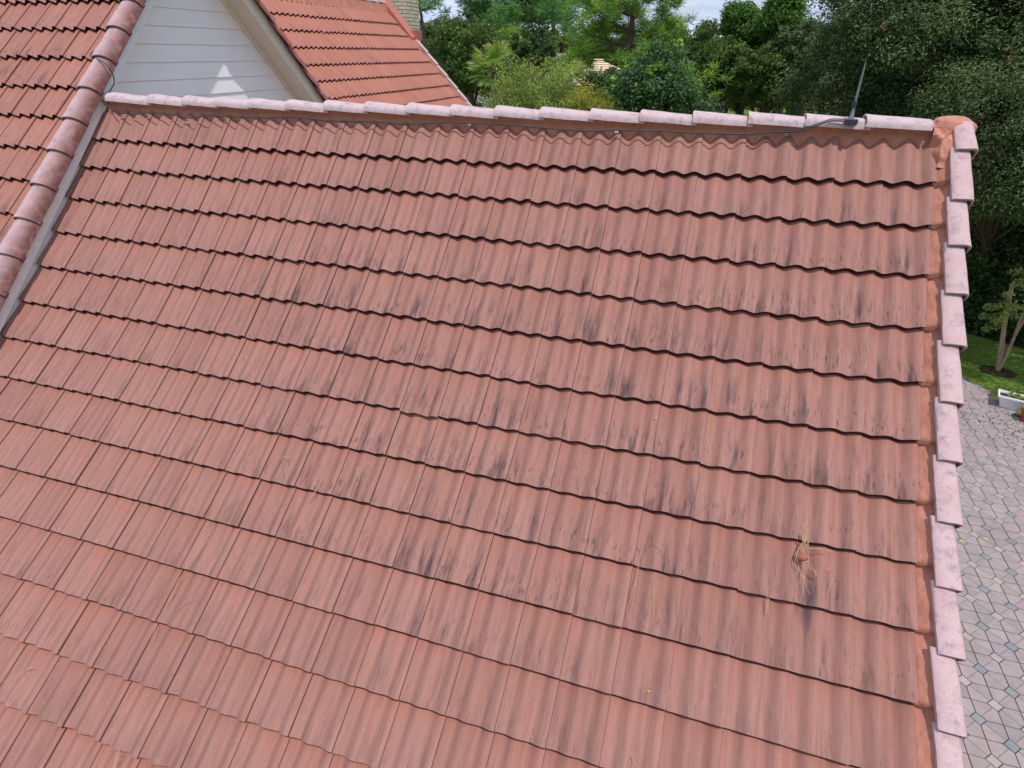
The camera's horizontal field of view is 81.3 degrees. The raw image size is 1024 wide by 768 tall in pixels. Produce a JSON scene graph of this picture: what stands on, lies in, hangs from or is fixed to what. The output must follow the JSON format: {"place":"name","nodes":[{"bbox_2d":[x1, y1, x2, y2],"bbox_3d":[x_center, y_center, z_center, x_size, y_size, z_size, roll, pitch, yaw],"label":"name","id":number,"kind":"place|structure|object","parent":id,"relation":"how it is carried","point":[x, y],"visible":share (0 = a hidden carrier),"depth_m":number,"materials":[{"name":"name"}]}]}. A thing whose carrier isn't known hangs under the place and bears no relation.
{"place":"outdoors","nodes":[
{"label":"outdoors","id":0,"kind":"place"},
{"bbox_2d":[462,99,483,107],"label":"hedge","id":1,"kind":"object","parent":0,"point":[477,105],"visible":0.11,"depth_m":44.80,"materials":[{"name":"green plant"}]},
{"bbox_2d":[474,92,491,106],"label":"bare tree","id":2,"kind":"object","parent":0,"point":[481,102],"visible":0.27,"depth_m":41.68,"materials":[{"name":"grey wood"}]},
{"bbox_2d":[534,29,575,48],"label":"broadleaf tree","id":3,"kind":"object","parent":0,"point":[559,39],"depth_m":66.40,"materials":[{"name":"green plant"}]},
{"bbox_2d":[548,20,580,54],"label":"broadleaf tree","id":4,"kind":"object","parent":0,"point":[562,45],"visible":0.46,"depth_m":51.30,"materials":[{"name":"green plant"}]},
{"bbox_2d":[556,36,606,60],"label":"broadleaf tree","id":5,"kind":"object","parent":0,"point":[567,45],"visible":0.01,"depth_m":60.11,"materials":[{"name":"green plant"}]},
{"bbox_2d":[419,0,884,47],"label":"sky","id":6,"kind":"structure","parent":0,"point":[707,9],"materials":[{"name":"white"}]},
{"bbox_2d":[727,101,1023,413],"bbox_3d":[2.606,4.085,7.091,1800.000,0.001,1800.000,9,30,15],"label":"ground","id":7,"kind":"structure","parent":0,"point":[991,362],"depth_m":15.56,"materials":[{"name":"green plant"}]},
{"bbox_2d":[418,0,443,57],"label":"pine tree","id":8,"kind":"object","parent":7,"relation":"on","point":[428,6],"visible":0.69,"depth_m":41.59,"materials":[{"name":"green plant"}]},
{"bbox_2d":[420,14,466,71],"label":"broadleaf tree","id":9,"kind":"object","parent":7,"relation":"on","point":[427,30],"visible":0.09,"depth_m":52.46,"materials":[{"name":"green plant"}]},
{"bbox_2d":[423,9,514,105],"bbox_3d":[-2.640,-17.253,35.995,5.747,9.169,5.033,9,30,15],"label":"oak tree","id":10,"kind":"object","parent":7,"relation":"on","point":[447,35],"visible":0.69,"depth_m":34.16,"materials":[{"name":"green plant"}]},
{"bbox_2d":[0,0,978,767],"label":"house","id":11,"kind":"structure","parent":7,"relation":"on","point":[572,378],"depth_m":4.10,"materials":[{"name":"tile"}]},
{"bbox_2d":[90,51,114,103],"bbox_3d":[-4.017,-3.036,5.896,0.132,0.474,0.532,-18,34,-30],"label":"verge cable","id":12,"kind":"object","parent":11,"relation":"attached to","point":[109,69],"visible":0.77,"depth_m":5.86,"materials":[{"name":"metal"}]},
{"bbox_2d":[113,750,122,767],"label":"pine needle bunch","id":13,"kind":"object","parent":11,"relation":"on","point":[118,755],"visible":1,"depth_m":3.64,"materials":[{"name":"beige plant"}]},
{"bbox_2d":[108,104,844,135],"bbox_3d":[-0.838,-2.196,4.922,6.488,0.212,0.071,9,30,15],"label":"ridge cable","id":14,"kind":"object","parent":11,"relation":"attached to","point":[786,132],"visible":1,"depth_m":4.64,"materials":[{"name":"rubber"}]},
{"bbox_2d":[630,563,638,601],"bbox_3d":[0.731,1.175,3.546,0.022,0.154,0.195,9,30,15],"label":"pine needle bunch","id":15,"kind":"object","parent":11,"relation":"on","point":[634,584],"visible":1,"depth_m":3.54,"materials":[{"name":"beige plant"}]},
{"bbox_2d":[648,580,657,619],"bbox_3d":[0.820,1.276,3.478,0.041,0.176,0.230,6,30,10],"label":"pine needle bunch","id":16,"kind":"object","parent":11,"relation":"on","point":[653,601],"visible":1,"depth_m":3.48,"materials":[{"name":"beige plant"}]},
{"bbox_2d":[795,522,831,597],"bbox_3d":[1.667,0.997,3.385,0.183,0.278,0.286,25,37,36],"label":"pine needle bunch","id":17,"kind":"object","parent":11,"relation":"on","point":[805,545],"visible":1,"depth_m":3.40,"materials":[{"name":"beige plant"}]},
{"bbox_2d":[796,551,807,561],"bbox_3d":[1.656,0.986,3.406,0.067,0.057,0.054,9,30,15],"label":"clay lump","id":18,"kind":"object","parent":17,"relation":"in","point":[801,556],"visible":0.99,"depth_m":3.39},
{"bbox_2d":[844,58,866,125],"bbox_3d":[2.285,-1.925,3.938,0.076,0.396,0.091,9,30,15],"label":"lightning rod","id":19,"kind":"object","parent":11,"relation":"on","point":[851,120],"visible":1,"depth_m":3.98,"materials":[{"name":"metal"}]},
{"bbox_2d":[466,40,514,105],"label":"palm tree","id":20,"kind":"object","parent":7,"relation":"on","point":[495,53],"visible":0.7,"depth_m":31.32,"materials":[{"name":"green plant"}]},
{"bbox_2d":[422,0,584,91],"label":"pine tree","id":21,"kind":"object","parent":7,"relation":"on","point":[515,12],"visible":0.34,"depth_m":42.61,"materials":[{"name":"green plant"}]},
{"bbox_2d":[482,22,531,101],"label":"palm tree","id":22,"kind":"object","parent":7,"relation":"on","point":[506,34],"visible":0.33,"depth_m":34.20,"materials":[{"name":"green plant"}]},
{"bbox_2d":[500,26,562,97],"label":"magnolia tree","id":23,"kind":"object","parent":7,"relation":"on","point":[521,49],"visible":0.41,"depth_m":28.46,"materials":[{"name":"green plant"}]},
{"bbox_2d":[480,51,615,110],"bbox_3d":[0.892,-6.119,18.185,4.202,7.036,3.621,23,36,34],"label":"crape myrtle","id":24,"kind":"object","parent":7,"relation":"on","point":[538,99],"visible":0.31,"depth_m":16.66,"materials":[{"name":"green plant"}]},
{"bbox_2d":[519,0,591,46],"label":"pine tree","id":25,"kind":"object","parent":7,"relation":"on","point":[572,4],"visible":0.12,"depth_m":49.06,"materials":[{"name":"green plant"}]},
{"bbox_2d":[557,0,586,52],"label":"pine tree","id":26,"kind":"object","parent":7,"relation":"on","point":[575,11],"visible":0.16,"depth_m":54.68,"materials":[{"name":"green plant"}]},
{"bbox_2d":[529,53,619,101],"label":"neighbour house","id":27,"kind":"structure","parent":7,"relation":"on","point":[600,63],"depth_m":52.06,"materials":[{"name":"beige paint"}]},
{"bbox_2d":[562,78,620,110],"bbox_3d":[2.177,-5.554,17.764,1.736,6.469,1.533,9,30,15],"label":"crape myrtle","id":28,"kind":"object","parent":7,"relation":"on","point":[588,100],"visible":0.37,"depth_m":16.26,"materials":[{"name":"green plant"}]},
{"bbox_2d":[568,28,624,65],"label":"broadleaf tree","id":29,"kind":"object","parent":7,"relation":"on","point":[617,37],"visible":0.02,"depth_m":70.18,"materials":[{"name":"green plant"}]},
{"bbox_2d":[579,67,639,110],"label":"magnolia tree","id":30,"kind":"object","parent":7,"relation":"on","point":[601,77],"visible":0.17,"depth_m":20.94,"materials":[{"name":"green plant"}]},
{"bbox_2d":[598,22,661,67],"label":"oak tree","id":31,"kind":"object","parent":7,"relation":"on","point":[602,56],"visible":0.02,"depth_m":63.13,"materials":[{"name":"green plant"}]},
{"bbox_2d":[551,0,734,100],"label":"pine tree","id":32,"kind":"object","parent":7,"relation":"on","point":[603,24],"visible":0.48,"depth_m":25.31,"materials":[{"name":"green plant"}]},
{"bbox_2d":[602,30,705,112],"bbox_3d":[4.413,-7.133,19.478,2.662,7.599,2.843,-21,35,-33],"label":"lime tipped tree","id":33,"kind":"object","parent":7,"relation":"on","point":[653,81],"visible":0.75,"depth_m":17.92,"materials":[{"name":"green plant"}]},
{"bbox_2d":[640,15,694,43],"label":"broadleaf tree","id":34,"kind":"object","parent":7,"relation":"on","point":[655,19],"visible":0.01,"depth_m":73.47,"materials":[{"name":"green plant"}]},
{"bbox_2d":[647,79,725,114],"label":"broadleaf tree","id":35,"kind":"object","parent":7,"relation":"on","point":[693,105],"visible":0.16,"depth_m":18.77,"materials":[{"name":"green plant"}]},
{"bbox_2d":[668,41,715,106],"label":"oak tree","id":36,"kind":"object","parent":7,"relation":"on","point":[692,55],"visible":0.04,"depth_m":33.42,"materials":[{"name":"green plant"}]},
{"bbox_2d":[668,17,728,110],"bbox_3d":[13.119,-20.296,41.528,6.216,9.407,5.829,-2,29,-4],"label":"oak tree","id":37,"kind":"object","parent":7,"relation":"on","point":[704,31],"visible":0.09,"depth_m":39.12,"materials":[{"name":"green plant"}]},
{"bbox_2d":[692,35,761,113],"bbox_3d":[11.097,-13.948,31.627,3.736,7.882,4.297,-20,35,-32],"label":"oak tree","id":38,"kind":"object","parent":7,"relation":"on","point":[727,53],"visible":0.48,"depth_m":29.74,"materials":[{"name":"green plant"}]},
{"bbox_2d":[702,36,757,114],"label":"oak tree","id":39,"kind":"object","parent":7,"relation":"on","point":[735,108],"visible":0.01,"depth_m":37.15,"materials":[{"name":"green plant"}]},
{"bbox_2d":[719,0,759,112],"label":"vine covered tree","id":40,"kind":"object","parent":7,"relation":"on","point":[731,15],"visible":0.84,"depth_m":31.27,"materials":[{"name":"green plant"}]},
{"bbox_2d":[718,1,766,114],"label":"vine covered tree","id":41,"kind":"object","parent":7,"relation":"on","point":[750,39],"visible":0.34,"depth_m":31.37,"materials":[{"name":"green plant"}]},
{"bbox_2d":[728,39,805,113],"bbox_3d":[12.270,-12.575,29.343,3.596,7.663,3.122,18,34,29],"label":"oak tree","id":42,"kind":"object","parent":7,"relation":"on","point":[756,83],"visible":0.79,"depth_m":27.81,"materials":[{"name":"green plant"}]},
{"bbox_2d":[752,0,812,112],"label":"vine covered tree","id":43,"kind":"object","parent":7,"relation":"on","point":[773,17],"visible":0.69,"depth_m":28.94,"materials":[{"name":"green plant"}]},
{"bbox_2d":[754,42,820,114],"bbox_3d":[15.222,-15.296,33.571,4.631,8.423,5.198,-10,31,-19],"label":"oak tree","id":44,"kind":"object","parent":7,"relation":"on","point":[780,111],"visible":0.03,"depth_m":33.35,"materials":[{"name":"green plant"}]},
{"bbox_2d":[768,14,831,115],"bbox_3d":[13.588,-12.617,28.478,3.394,8.614,3.582,-14,32,-24],"label":"oak tree","id":45,"kind":"object","parent":7,"relation":"on","point":[799,38],"visible":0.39,"depth_m":26.80,"materials":[{"name":"green plant"}]},
{"bbox_2d":[960,341,1023,409],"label":"grass","id":46,"kind":"structure","parent":7,"relation":"on","point":[1000,383],"depth_m":15.47,"materials":[{"name":"green plant"}]},
{"bbox_2d":[965,220,1023,347],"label":"mulch bed","id":47,"kind":"object","parent":7,"relation":"on","point":[1018,343],"visible":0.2,"depth_m":17.00,"materials":[{"name":"brown soil"}]},
{"bbox_2d":[810,10,884,106],"bbox_3d":[14.644,-10.973,25.033,5.733,9.242,4.434,-4,29,-8],"label":"shade tree","id":48,"kind":"object","parent":47,"relation":"on","point":[837,80],"depth_m":24.21,"materials":[{"name":"green plant"}]},
{"bbox_2d":[767,0,1023,117],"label":"leaved tree","id":49,"kind":"object","parent":47,"relation":"on","point":[840,107],"visible":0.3,"depth_m":14.85,"materials":[{"name":"green plant"}]},
{"bbox_2d":[822,0,1023,117],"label":"leaved tree","id":50,"kind":"object","parent":47,"relation":"on","point":[890,68],"visible":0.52,"depth_m":13.14,"materials":[{"name":"green plant"}]},
{"bbox_2d":[905,18,1023,229],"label":"leaved tree","id":51,"kind":"object","parent":47,"relation":"on","point":[989,86],"visible":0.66,"depth_m":12.27,"materials":[{"name":"green plant"}]},
{"bbox_2d":[944,102,1023,289],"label":"leaved tree","id":52,"kind":"object","parent":47,"relation":"on","point":[985,225],"visible":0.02,"depth_m":15.76,"materials":[{"name":"green plant"}]},
{"bbox_2d":[963,260,1023,342],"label":"shrub","id":53,"kind":"object","parent":47,"relation":"on","point":[997,300],"visible":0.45,"depth_m":16.71,"materials":[{"name":"green plant"}]},
{"bbox_2d":[963,269,1023,338],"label":"shrub","id":54,"kind":"object","parent":47,"relation":"on","point":[967,318],"visible":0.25,"depth_m":17.19,"materials":[{"name":"green plant"}]},
{"bbox_2d":[965,210,1023,302],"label":"shade tree","id":55,"kind":"object","parent":47,"relation":"on","point":[1011,243],"visible":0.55,"depth_m":16.71,"materials":[{"name":"green plant"}]},
{"bbox_2d":[965,207,1023,291],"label":"shade tree","id":56,"kind":"object","parent":47,"relation":"on","point":[978,241],"visible":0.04,"depth_m":17.58,"materials":[{"name":"green plant"}]},
{"bbox_2d":[978,265,1023,378],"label":"slender tree","id":57,"kind":"object","parent":7,"relation":"on","point":[998,369],"visible":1,"depth_m":14.74,"materials":[{"name":"green plant"}]},
{"bbox_2d":[956,376,1023,767],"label":"patio","id":58,"kind":"structure","parent":0,"point":[1018,414],"depth_m":8.48,"materials":[{"name":"grey stone"}]},
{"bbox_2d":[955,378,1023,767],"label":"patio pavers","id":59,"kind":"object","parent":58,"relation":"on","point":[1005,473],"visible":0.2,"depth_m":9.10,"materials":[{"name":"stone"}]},
{"bbox_2d":[963,400,1023,448],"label":"fallen leaves","id":60,"kind":"object","parent":59,"relation":"on","point":[997,424],"visible":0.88,"depth_m":12.93,"materials":[{"name":"brown plant"}]},
{"bbox_2d":[998,389,1023,410],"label":"planter","id":61,"kind":"object","parent":59,"relation":"on","point":[1010,400],"visible":1,"depth_m":13.44,"materials":[{"name":"white plastic"}]},
{"bbox_2d":[1020,405,1023,421],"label":"flower pot","id":62,"kind":"object","parent":59,"relation":"on","point":[1022,415],"visible":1,"depth_m":13.02,"materials":[{"name":"ceramic"}]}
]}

